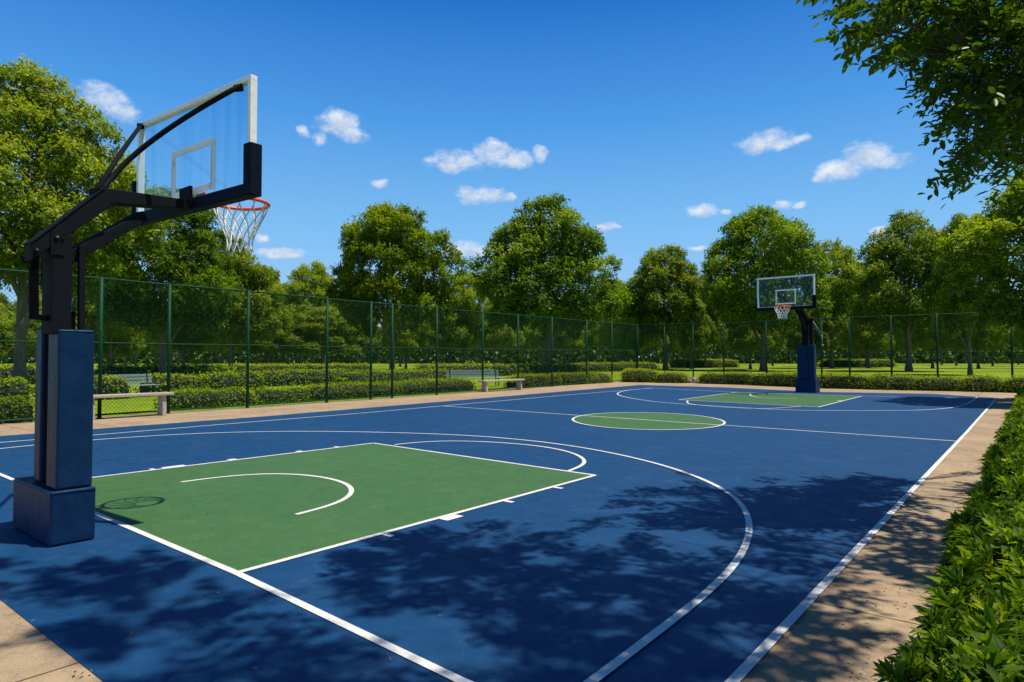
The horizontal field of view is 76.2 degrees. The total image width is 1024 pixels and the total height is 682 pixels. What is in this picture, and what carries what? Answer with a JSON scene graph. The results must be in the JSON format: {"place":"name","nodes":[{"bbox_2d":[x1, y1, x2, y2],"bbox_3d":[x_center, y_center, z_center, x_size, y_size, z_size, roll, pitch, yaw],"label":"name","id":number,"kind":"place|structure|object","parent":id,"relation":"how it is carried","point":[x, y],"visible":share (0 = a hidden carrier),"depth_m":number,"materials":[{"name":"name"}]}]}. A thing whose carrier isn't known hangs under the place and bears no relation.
{"place":"outdoors","nodes":[
{"label":"outdoors","id":0,"kind":"place"},
{"bbox_2d":[0,385,997,681],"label":"court surface","id":1,"kind":"object","parent":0,"point":[494,593],"visible":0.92,"depth_m":4.95,"materials":[{"name":"blue paint"}]},
{"bbox_2d":[12,74,270,546],"bbox_3d":[-3.456,-0.351,6.270,2.122,4.010,1.935,1,-2,-22],"label":"basketball hoop","id":2,"kind":"object","parent":1,"relation":"on","point":[54,500],"visible":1,"depth_m":5.40,"materials":[{"name":"blue plastic"}]},
{"bbox_2d":[91,392,858,570],"bbox_3d":[4.060,1.933,16.643,5.032,0.001,26.584,-1,-2,36],"label":"key paint","id":3,"kind":"object","parent":1,"relation":"on","point":[259,521],"visible":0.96,"depth_m":7.32,"materials":[{"name":"green paint"}]},
{"bbox_2d":[0,388,996,681],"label":"court lines","id":4,"kind":"object","parent":1,"relation":"on","point":[756,656],"visible":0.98,"depth_m":4.73,"materials":[{"name":"paint"}]},
{"bbox_2d":[755,274,823,392],"bbox_3d":[11.980,-0.229,27.964,2.431,4.918,3.502,-1,-2,39],"label":"basketball hoop","id":5,"kind":"object","parent":1,"relation":"on","point":[806,380],"visible":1,"depth_m":28.46,"materials":[{"name":"blue plastic"}]},
{"bbox_2d":[0,381,1016,681],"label":"pavement","id":6,"kind":"structure","parent":0,"point":[878,619],"depth_m":4.37,"materials":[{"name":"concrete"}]},
{"bbox_2d":[93,392,173,419],"bbox_3d":[-9.749,1.640,16.578,0.400,0.600,2.115,-1,-2,39],"label":"park bench","id":7,"kind":"object","parent":6,"relation":"on","point":[162,408],"visible":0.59,"depth_m":16.84,"materials":[{"name":"stone"}]},
{"bbox_2d":[0,268,636,421],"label":"chain link fence","id":8,"kind":"object","parent":6,"relation":"on","point":[100,343],"visible":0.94,"depth_m":21.43,"materials":[{"name":"metal"}]},
{"bbox_2d":[478,379,524,391],"bbox_3d":[-0.441,2.040,30.147,0.400,0.520,2.941,-1,-2,39],"label":"park bench","id":9,"kind":"object","parent":6,"relation":"on","point":[484,387],"visible":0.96,"depth_m":29.60,"materials":[{"name":"concrete"}]},
{"bbox_2d":[549,371,613,385],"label":"hedge","id":10,"kind":"object","parent":6,"relation":"on","point":[597,377],"visible":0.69,"depth_m":38.28,"materials":[{"name":"green plant"}]},
{"bbox_2d":[620,367,660,382],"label":"hedge","id":11,"kind":"object","parent":6,"relation":"on","point":[638,375],"visible":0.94,"depth_m":40.73,"materials":[{"name":"green plant"}]},
{"bbox_2d":[655,371,689,382],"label":"hedge","id":12,"kind":"object","parent":6,"relation":"on","point":[668,377],"visible":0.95,"depth_m":39.61,"materials":[{"name":"green plant"}]},
{"bbox_2d":[687,377,695,382],"bbox_3d":[11.082,2.468,40.281,0.679,0.538,0.672,0,-2,17],"label":"garden rock","id":13,"kind":"object","parent":6,"relation":"on","point":[691,379],"visible":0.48,"depth_m":40.06,"materials":[{"name":"stone"}]},
{"bbox_2d":[695,370,754,384],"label":"hedge","id":14,"kind":"object","parent":6,"relation":"on","point":[730,378],"visible":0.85,"depth_m":37.82,"materials":[{"name":"green plant"}]},
{"bbox_2d":[747,371,818,386],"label":"hedge","id":15,"kind":"object","parent":6,"relation":"on","point":[779,379],"visible":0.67,"depth_m":35.20,"materials":[{"name":"green plant"}]},
{"bbox_2d":[637,312,1023,378],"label":"chain link fence","id":16,"kind":"object","parent":6,"relation":"on","point":[891,353],"visible":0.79,"depth_m":32.29,"materials":[{"name":"metal"}]},
{"bbox_2d":[816,371,870,389],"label":"hedge","id":17,"kind":"object","parent":6,"relation":"on","point":[841,381],"visible":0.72,"depth_m":32.23,"materials":[{"name":"green plant"}]},
{"bbox_2d":[865,371,917,390],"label":"hedge","id":18,"kind":"object","parent":6,"relation":"on","point":[883,381],"visible":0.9,"depth_m":30.95,"materials":[{"name":"green plant"}]},
{"bbox_2d":[913,374,962,390],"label":"hedge","id":19,"kind":"object","parent":6,"relation":"on","point":[947,383],"visible":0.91,"depth_m":30.02,"materials":[{"name":"green plant"}]},
{"bbox_2d":[958,374,1005,392],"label":"hedge","id":20,"kind":"object","parent":6,"relation":"on","point":[975,383],"visible":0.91,"depth_m":29.11,"materials":[{"name":"green plant"}]},
{"bbox_2d":[0,359,1023,416],"bbox_3d":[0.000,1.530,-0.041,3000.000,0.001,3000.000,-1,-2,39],"label":"lawn","id":21,"kind":"structure","parent":0,"point":[143,402],"depth_m":70.59,"materials":[{"name":"green plant"}]},
{"bbox_2d":[0,303,14,320],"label":"park tree","id":22,"kind":"object","parent":21,"relation":"on","point":[6,312],"visible":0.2,"depth_m":95.29,"materials":[{"name":"green plant"}]},
{"bbox_2d":[0,293,15,312],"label":"park tree","id":23,"kind":"object","parent":21,"relation":"on","point":[5,303],"visible":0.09,"depth_m":124.48,"materials":[{"name":"green plant"}]},
{"bbox_2d":[0,312,27,357],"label":"park tree","id":24,"kind":"object","parent":21,"relation":"on","point":[3,346],"visible":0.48,"depth_m":68.21,"materials":[{"name":"green plant"}]},
{"bbox_2d":[0,393,34,423],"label":"hedge","id":25,"kind":"object","parent":21,"relation":"on","point":[15,405],"visible":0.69,"depth_m":15.22,"materials":[{"name":"green plant"}]},
{"bbox_2d":[0,375,34,400],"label":"hedge","id":26,"kind":"object","parent":21,"relation":"on","point":[18,387],"visible":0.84,"depth_m":23.00,"materials":[{"name":"green plant"}]},
{"bbox_2d":[0,363,35,384],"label":"hedge","id":27,"kind":"object","parent":21,"relation":"on","point":[5,372],"visible":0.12,"depth_m":37.95,"materials":[{"name":"green plant"}]},
{"bbox_2d":[11,289,41,322],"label":"park tree","id":28,"kind":"object","parent":21,"relation":"on","point":[40,296],"visible":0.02,"depth_m":88.97,"materials":[{"name":"green plant"}]},
{"bbox_2d":[5,307,94,354],"bbox_3d":[-46.409,-0.330,65.597,6.820,7.208,7.642,-1,-2,34],"label":"park tree","id":29,"kind":"object","parent":21,"relation":"on","point":[33,335],"visible":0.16,"depth_m":63.13,"materials":[{"name":"green plant"}]},
{"bbox_2d":[0,53,170,383],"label":"park tree","id":30,"kind":"object","parent":21,"relation":"on","point":[65,142],"visible":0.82,"depth_m":29.22,"materials":[{"name":"green plant"}]},
{"bbox_2d":[72,257,151,363],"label":"park tree","id":31,"kind":"object","parent":21,"relation":"on","point":[91,309],"visible":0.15,"depth_m":67.76,"materials":[{"name":"green plant"}]},
{"bbox_2d":[93,374,134,399],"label":"hedge","id":32,"kind":"object","parent":21,"relation":"on","point":[107,389],"visible":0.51,"depth_m":24.33,"materials":[{"name":"green plant"}]},
{"bbox_2d":[94,327,145,363],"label":"park tree","id":33,"kind":"object","parent":21,"relation":"on","point":[121,350],"visible":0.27,"depth_m":73.46,"materials":[{"name":"green plant"}]},
{"bbox_2d":[94,373,159,392],"bbox_3d":[-14.978,1.724,25.378,0.614,0.905,2.400,-1,-2,27],"label":"park bench","id":34,"kind":"object","parent":21,"relation":"on","point":[147,380],"visible":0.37,"depth_m":26.05,"materials":[{"name":"green paint"}]},
{"bbox_2d":[135,334,158,362],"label":"park tree","id":35,"kind":"object","parent":21,"relation":"on","point":[149,340],"visible":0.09,"depth_m":93.04,"materials":[{"name":"green plant"}]},
{"bbox_2d":[75,185,246,376],"bbox_3d":[-23.788,-3.878,44.101,10.107,13.178,11.015,0,-2,-11],"label":"park tree","id":36,"kind":"object","parent":21,"relation":"on","point":[187,256],"visible":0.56,"depth_m":42.57,"materials":[{"name":"green plant"}]},
{"bbox_2d":[94,361,234,380],"bbox_3d":[-24.232,2.190,45.528,9.484,1.650,2.615,1,-2,-43],"label":"hedge","id":37,"kind":"object","parent":21,"relation":"on","point":[117,369],"visible":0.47,"depth_m":44.79,"materials":[{"name":"green plant"}]},
{"bbox_2d":[135,370,210,392],"bbox_3d":[-14.842,1.852,28.743,1.852,1.136,2.973,-1,-2,31],"label":"hedge","id":38,"kind":"object","parent":21,"relation":"on","point":[174,380],"visible":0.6,"depth_m":28.19,"materials":[{"name":"green plant"}]},
{"bbox_2d":[144,319,213,365],"bbox_3d":[-32.360,-0.884,64.196,6.612,8.242,8.453,1,-2,-22],"label":"park tree","id":39,"kind":"object","parent":21,"relation":"on","point":[185,340],"visible":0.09,"depth_m":62.55,"materials":[{"name":"green plant"}]},
{"bbox_2d":[152,385,258,408],"bbox_3d":[-9.654,1.786,20.800,1.424,0.759,3.147,-1,-2,39],"label":"hedge","id":40,"kind":"object","parent":21,"relation":"on","point":[193,399],"visible":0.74,"depth_m":20.32,"materials":[{"name":"green plant"}]},
{"bbox_2d":[200,343,228,362],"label":"park tree","id":41,"kind":"object","parent":21,"relation":"on","point":[217,351],"depth_m":117.97,"materials":[{"name":"green plant"}]},
{"bbox_2d":[202,368,267,391],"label":"hedge","id":42,"kind":"object","parent":21,"relation":"on","point":[215,379],"visible":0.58,"depth_m":30.54,"materials":[{"name":"green plant"}]},
{"bbox_2d":[185,237,291,369],"bbox_3d":[-26.768,-3.357,62.306,11.182,13.101,9.093,1,-2,-19],"label":"park tree","id":43,"kind":"object","parent":21,"relation":"on","point":[246,271],"visible":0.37,"depth_m":61.18,"materials":[{"name":"green plant"}]},
{"bbox_2d":[243,265,288,302],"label":"park tree","id":44,"kind":"object","parent":21,"relation":"on","point":[277,275],"visible":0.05,"depth_m":95.01,"materials":[{"name":"green plant"}]},
{"bbox_2d":[233,297,310,362],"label":"park tree","id":45,"kind":"object","parent":21,"relation":"on","point":[275,341],"visible":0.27,"depth_m":71.42,"materials":[{"name":"green plant"}]},
{"bbox_2d":[244,383,311,403],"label":"hedge","id":46,"kind":"object","parent":21,"relation":"on","point":[266,398],"visible":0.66,"depth_m":22.58,"materials":[{"name":"green plant"}]},
{"bbox_2d":[228,361,376,375],"bbox_3d":[-18.082,2.496,56.707,13.470,1.518,2.820,1,-2,-33],"label":"hedge","id":47,"kind":"object","parent":21,"relation":"on","point":[265,366],"visible":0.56,"depth_m":55.76,"materials":[{"name":"green plant"}]},
{"bbox_2d":[256,367,349,386],"bbox_3d":[-11.958,2.074,37.806,1.706,1.186,6.704,-1,-2,36],"label":"hedge","id":48,"kind":"object","parent":21,"relation":"on","point":[276,381],"visible":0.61,"depth_m":36.79,"materials":[{"name":"green plant"}]},
{"bbox_2d":[280,259,339,363],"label":"park tree","id":49,"kind":"object","parent":21,"relation":"on","point":[315,285],"visible":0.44,"depth_m":82.78,"materials":[{"name":"green plant"}]},
{"bbox_2d":[279,305,361,363],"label":"park tree","id":50,"kind":"object","parent":21,"relation":"on","point":[318,319],"visible":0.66,"depth_m":72.27,"materials":[{"name":"green plant"}]},
{"bbox_2d":[300,380,403,399],"bbox_3d":[-6.217,1.886,25.571,1.607,0.862,5.172,-1,-2,34],"label":"hedge","id":51,"kind":"object","parent":21,"relation":"on","point":[340,388],"visible":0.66,"depth_m":24.89,"materials":[{"name":"green plant"}]},
{"bbox_2d":[335,303,382,365],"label":"park tree","id":52,"kind":"object","parent":21,"relation":"on","point":[374,343],"visible":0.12,"depth_m":88.55,"materials":[{"name":"green plant"}]},
{"bbox_2d":[331,367,446,385],"bbox_3d":[-6.875,2.130,38.985,2.097,1.152,9.458,-1,-2,32],"label":"hedge","id":53,"kind":"object","parent":21,"relation":"on","point":[427,372],"visible":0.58,"depth_m":37.55,"materials":[{"name":"green plant"}]},
{"bbox_2d":[322,200,469,369],"bbox_3d":[-9.085,-3.891,49.066,10.694,13.457,8.366,0,-2,17],"label":"park tree","id":54,"kind":"object","parent":21,"relation":"on","point":[382,236],"visible":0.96,"depth_m":47.44,"materials":[{"name":"green plant"}]},
{"bbox_2d":[381,333,414,366],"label":"park tree","id":55,"kind":"object","parent":21,"relation":"on","point":[397,351],"visible":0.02,"depth_m":121.41,"materials":[{"name":"green plant"}]},
{"bbox_2d":[380,300,430,368],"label":"park tree","id":56,"kind":"object","parent":21,"relation":"on","point":[419,337],"visible":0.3,"depth_m":92.08,"materials":[{"name":"green plant"}]},
{"bbox_2d":[426,336,440,364],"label":"park tree","id":57,"kind":"object","parent":21,"relation":"on","point":[429,341],"visible":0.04,"depth_m":135.85,"materials":[{"name":"green plant"}]},
{"bbox_2d":[390,376,476,394],"bbox_3d":[-3.501,1.974,29.336,1.542,0.855,5.520,-1,-2,33],"label":"hedge","id":58,"kind":"object","parent":21,"relation":"on","point":[421,385],"visible":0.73,"depth_m":28.71,"materials":[{"name":"green plant"}]},
{"bbox_2d":[425,304,476,363],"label":"park tree","id":59,"kind":"object","parent":21,"relation":"on","point":[433,335],"visible":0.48,"depth_m":88.39,"materials":[{"name":"green plant"}]},
{"bbox_2d":[413,361,492,374],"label":"hedge","id":60,"kind":"object","parent":21,"relation":"on","point":[431,365],"visible":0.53,"depth_m":54.98,"materials":[{"name":"green plant"}]},
{"bbox_2d":[439,269,490,363],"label":"park tree","id":61,"kind":"object","parent":21,"relation":"on","point":[467,297],"visible":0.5,"depth_m":88.27,"materials":[{"name":"green plant"}]},
{"bbox_2d":[446,369,499,385],"bbox_3d":[-2.011,1.980,35.049,3.000,0.905,0.614,1,-2,-23],"label":"park bench","id":62,"kind":"object","parent":21,"relation":"on","point":[480,372],"visible":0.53,"depth_m":35.27,"materials":[{"name":"green paint"}]},
{"bbox_2d":[475,310,507,365],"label":"park tree","id":63,"kind":"object","parent":21,"relation":"on","point":[493,352],"visible":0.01,"depth_m":121.47,"materials":[{"name":"green plant"}]},
{"bbox_2d":[477,298,526,363],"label":"park tree","id":64,"kind":"object","parent":21,"relation":"on","point":[498,331],"visible":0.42,"depth_m":84.42,"materials":[{"name":"green plant"}]},
{"bbox_2d":[0,306,1023,363],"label":"wood","id":65,"kind":"object","parent":21,"relation":"on","point":[142,357],"visible":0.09,"depth_m":193.86,"materials":[{"name":"green plant"}]},
{"bbox_2d":[519,325,531,362],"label":"park tree","id":66,"kind":"object","parent":21,"relation":"on","point":[526,343],"visible":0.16,"depth_m":169.98,"materials":[{"name":"green plant"}]},
{"bbox_2d":[503,372,562,387],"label":"hedge","id":67,"kind":"object","parent":21,"relation":"on","point":[533,378],"visible":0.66,"depth_m":34.37,"materials":[{"name":"green plant"}]},
{"bbox_2d":[486,362,581,375],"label":"hedge","id":68,"kind":"object","parent":21,"relation":"on","point":[542,368],"visible":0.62,"depth_m":59.79,"materials":[{"name":"green plant"}]},
{"bbox_2d":[465,191,633,363],"bbox_3d":[3.592,-5.693,64.444,16.513,17.895,13.428,0,-2,-1],"label":"park tree","id":69,"kind":"object","parent":21,"relation":"on","point":[523,260],"visible":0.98,"depth_m":61.31,"materials":[{"name":"green plant"}]},
{"bbox_2d":[533,315,590,363],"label":"park tree","id":70,"kind":"object","parent":21,"relation":"on","point":[542,334],"visible":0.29,"depth_m":95.85,"materials":[{"name":"green plant"}]},
{"bbox_2d":[576,316,598,362],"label":"park tree","id":71,"kind":"object","parent":21,"relation":"on","point":[592,340],"visible":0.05,"depth_m":126.11,"materials":[{"name":"green plant"}]},
{"bbox_2d":[591,278,636,363],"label":"park tree","id":72,"kind":"object","parent":21,"relation":"on","point":[606,325],"visible":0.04,"depth_m":109.47,"materials":[{"name":"green plant"}]},
{"bbox_2d":[574,361,661,371],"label":"hedge","id":73,"kind":"object","parent":21,"relation":"on","point":[645,365],"visible":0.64,"depth_m":76.34,"materials":[{"name":"green plant"}]},
{"bbox_2d":[595,293,649,361],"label":"park tree","id":74,"kind":"object","parent":21,"relation":"on","point":[623,317],"visible":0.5,"depth_m":87.70,"materials":[{"name":"green plant"}]},
{"bbox_2d":[640,318,669,363],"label":"park tree","id":75,"kind":"object","parent":21,"relation":"on","point":[657,341],"visible":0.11,"depth_m":131.34,"materials":[{"name":"green plant"}]},
{"bbox_2d":[621,242,707,369],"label":"park tree","id":76,"kind":"object","parent":21,"relation":"on","point":[675,284],"visible":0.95,"depth_m":85.30,"materials":[{"name":"green plant"}]},
{"bbox_2d":[661,319,681,359],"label":"park tree","id":77,"kind":"object","parent":21,"relation":"on","point":[674,343],"visible":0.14,"depth_m":169.71,"materials":[{"name":"green plant"}]},
{"bbox_2d":[669,298,710,368],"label":"park tree","id":78,"kind":"object","parent":21,"relation":"on","point":[704,318],"visible":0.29,"depth_m":94.04,"materials":[{"name":"green plant"}]},
{"bbox_2d":[668,358,740,367],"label":"hedge","id":79,"kind":"object","parent":21,"relation":"on","point":[698,364],"visible":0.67,"depth_m":107.28,"materials":[{"name":"green plant"}]},
{"bbox_2d":[691,274,727,367],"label":"park tree","id":80,"kind":"object","parent":21,"relation":"on","point":[713,318],"visible":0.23,"depth_m":103.48,"materials":[{"name":"green plant"}]},
{"bbox_2d":[720,289,748,360],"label":"park tree","id":81,"kind":"object","parent":21,"relation":"on","point":[725,343],"depth_m":132.99,"materials":[{"name":"green plant"}]},
{"bbox_2d":[726,316,776,368],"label":"park tree","id":82,"kind":"object","parent":21,"relation":"on","point":[746,342],"visible":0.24,"depth_m":90.72,"materials":[{"name":"green plant"}]},
{"bbox_2d":[699,204,834,370],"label":"park tree","id":83,"kind":"object","parent":21,"relation":"on","point":[782,238],"visible":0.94,"depth_m":76.85,"materials":[{"name":"green plant"}]},
{"bbox_2d":[769,313,786,365],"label":"park tree","id":84,"kind":"object","parent":21,"relation":"on","point":[778,338],"visible":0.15,"depth_m":131.32,"materials":[{"name":"green plant"}]},
{"bbox_2d":[781,302,834,351],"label":"park tree","id":85,"kind":"object","parent":21,"relation":"on","point":[824,326],"visible":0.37,"depth_m":95.37,"materials":[{"name":"green plant"}]},
{"bbox_2d":[798,237,866,367],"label":"park tree","id":86,"kind":"object","parent":21,"relation":"on","point":[845,263],"visible":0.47,"depth_m":96.97,"materials":[{"name":"green plant"}]},
{"bbox_2d":[834,327,872,358],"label":"park tree","id":87,"kind":"object","parent":21,"relation":"on","point":[839,340],"visible":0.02,"depth_m":133.30,"materials":[{"name":"green plant"}]},
{"bbox_2d":[816,358,898,366],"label":"hedge","id":88,"kind":"object","parent":21,"relation":"on","point":[858,362],"visible":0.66,"depth_m":113.37,"materials":[{"name":"green plant"}]},
{"bbox_2d":[837,319,896,367],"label":"park tree","id":89,"kind":"object","parent":21,"relation":"on","point":[857,339],"visible":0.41,"depth_m":99.68,"materials":[{"name":"green plant"}]},
{"bbox_2d":[842,261,897,366],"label":"park tree","id":90,"kind":"object","parent":21,"relation":"on","point":[859,270],"visible":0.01,"depth_m":109.81,"materials":[{"name":"green plant"}]},
{"bbox_2d":[846,208,943,370],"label":"park tree","id":91,"kind":"object","parent":21,"relation":"on","point":[880,292],"visible":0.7,"depth_m":74.89,"materials":[{"name":"green plant"}]},
{"bbox_2d":[893,326,918,352],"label":"park tree","id":92,"kind":"object","parent":21,"relation":"on","point":[898,340],"visible":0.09,"depth_m":136.98,"materials":[{"name":"green plant"}]},
{"bbox_2d":[795,0,1023,209],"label":"shade tree","id":93,"kind":"object","parent":21,"relation":"on","point":[989,96],"visible":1,"depth_m":5.86,"materials":[{"name":"green plant"}]},
{"bbox_2d":[901,322,965,367],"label":"park tree","id":94,"kind":"object","parent":21,"relation":"on","point":[924,339],"visible":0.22,"depth_m":99.44,"materials":[{"name":"green plant"}]},
{"bbox_2d":[938,338,957,365],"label":"park tree","id":95,"kind":"object","parent":21,"relation":"on","point":[954,346],"visible":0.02,"depth_m":136.42,"materials":[{"name":"green plant"}]},
{"bbox_2d":[919,212,1012,374],"bbox_3d":[42.055,-4.413,60.074,8.186,15.085,6.403,1,-2,-29],"label":"park tree","id":96,"kind":"object","parent":21,"relation":"on","point":[962,302],"visible":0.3,"depth_m":59.29,"materials":[{"name":"green plant"}]},
{"bbox_2d":[932,165,1023,332],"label":"park tree","id":97,"kind":"object","parent":21,"relation":"on","point":[986,245],"visible":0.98,"depth_m":21.87,"materials":[{"name":"green plant"}]},
{"bbox_2d":[952,319,1015,368],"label":"park tree","id":98,"kind":"object","parent":21,"relation":"on","point":[986,342],"visible":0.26,"depth_m":95.52,"materials":[{"name":"green plant"}]},
{"bbox_2d":[973,325,1013,365],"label":"park tree","id":99,"kind":"object","parent":21,"relation":"on","point":[999,347],"visible":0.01,"depth_m":127.62,"materials":[{"name":"green plant"}]},
{"bbox_2d":[1013,327,1019,364],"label":"park tree","id":100,"kind":"object","parent":21,"relation":"on","point":[1016,347],"visible":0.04,"depth_m":155.05,"materials":[{"name":"green plant"}]},
{"bbox_2d":[1013,316,1023,349],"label":"park tree","id":101,"kind":"object","parent":21,"relation":"on","point":[1017,332],"visible":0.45,"depth_m":96.39,"materials":[{"name":"green plant"}]},
{"bbox_2d":[0,0,1023,358],"label":"sky","id":102,"kind":"structure","parent":0,"point":[660,122],"materials":[{"name":"blue"}]},
{"label":"soil bed","id":103,"kind":"structure","parent":0,"visible":0},
{"bbox_2d":[871,383,1023,681],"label":"border hedge","id":104,"kind":"object","parent":103,"relation":"on","point":[972,625],"visible":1,"depth_m":3.13,"materials":[{"name":"green plant"}]},
{"bbox_2d":[1001,375,1023,392],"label":"hedge","id":105,"kind":"object","parent":103,"relation":"on","point":[1012,384],"visible":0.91,"depth_m":28.43,"materials":[{"name":"green plant"}]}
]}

